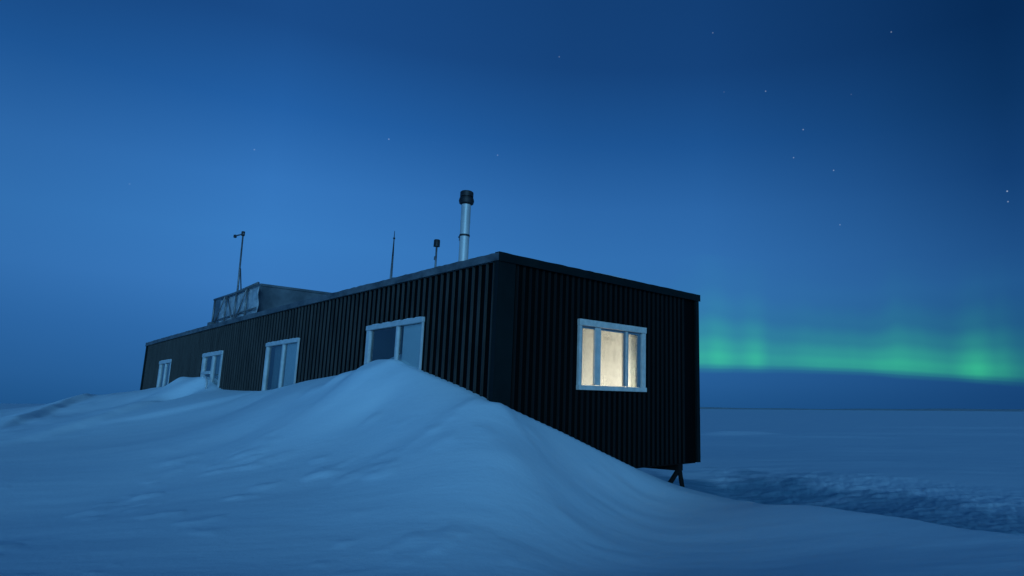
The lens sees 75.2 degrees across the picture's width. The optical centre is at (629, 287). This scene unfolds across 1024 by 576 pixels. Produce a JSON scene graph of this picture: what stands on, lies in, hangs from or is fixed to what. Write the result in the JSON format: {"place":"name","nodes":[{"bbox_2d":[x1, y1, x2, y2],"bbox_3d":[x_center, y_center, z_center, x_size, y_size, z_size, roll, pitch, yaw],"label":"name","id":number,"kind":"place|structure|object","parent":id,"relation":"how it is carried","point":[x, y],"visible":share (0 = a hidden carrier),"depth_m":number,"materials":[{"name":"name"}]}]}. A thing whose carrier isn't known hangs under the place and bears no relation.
{"place":"outdoors","nodes":[
{"label":"outdoors","id":0,"kind":"place"},
{"bbox_2d":[0,354,1023,575],"bbox_3d":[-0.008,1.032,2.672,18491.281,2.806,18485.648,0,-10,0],"label":"snow ground","id":1,"kind":"structure","parent":0,"point":[392,466],"depth_m":7.87,"materials":[{"name":"white snow"}]},
{"bbox_2d":[140,190,700,486],"bbox_3d":[-7.721,2.192,16.956,20.219,5.240,4.758,-9,-14,42],"label":"cabin","id":2,"kind":"object","parent":1,"relation":"on","point":[607,364],"visible":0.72,"depth_m":10.68,"materials":[{"name":"metal"}]},
{"bbox_2d":[156,359,171,386],"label":"window","id":3,"kind":"structure","parent":2,"relation":"in","point":[167,363],"depth_m":20.35,"materials":[{"name":"white paint"}]},
{"bbox_2d":[200,350,222,386],"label":"window","id":4,"kind":"structure","parent":2,"relation":"in","point":[214,364],"depth_m":17.07,"materials":[{"name":"white paint"}]},
{"bbox_2d":[233,231,244,290],"bbox_3d":[-10.587,-0.278,17.683,1.444,2.643,0.090,-8,-14,40],"label":"antenna mast","id":5,"kind":"object","parent":2,"relation":"on","point":[242,234],"visible":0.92,"depth_m":17.76,"materials":[{"name":"metal"}]},
{"bbox_2d":[261,338,299,390],"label":"window","id":6,"kind":"structure","parent":2,"relation":"in","point":[284,359],"depth_m":13.89,"materials":[{"name":"white paint"}]},
{"bbox_2d":[390,231,394,277],"bbox_3d":[-5.158,-0.413,14.140,0.140,1.698,0.048,-9,-14,42],"label":"radio antenna","id":7,"kind":"object","parent":2,"relation":"on","point":[391,271],"visible":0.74,"depth_m":14.15,"materials":[{"name":"metal"}]},
{"bbox_2d":[364,317,424,369],"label":"window","id":8,"kind":"structure","parent":2,"relation":"in","point":[404,337],"depth_m":10.59,"materials":[{"name":"white paint"}]},
{"bbox_2d":[576,318,646,391],"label":"window","id":9,"kind":"structure","parent":2,"relation":"in","point":[633,337],"depth_m":10.47,"materials":[{"name":"white glass"}]},
{"bbox_2d":[603,340,621,386],"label":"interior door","id":10,"kind":"structure","parent":2,"relation":"in","point":[612,351],"depth_m":12.34,"materials":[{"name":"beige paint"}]},
{"bbox_2d":[0,0,1023,408],"label":"sky","id":11,"kind":"structure","parent":0,"point":[838,185],"materials":[{"name":"blue"}]},
{"bbox_2d":[700,407,1023,411],"bbox_3d":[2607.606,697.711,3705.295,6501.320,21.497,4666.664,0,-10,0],"label":"hills","id":12,"kind":"structure","parent":0,"point":[1015,410],"depth_m":4769.53,"materials":[{"name":"white snow"}]}
]}

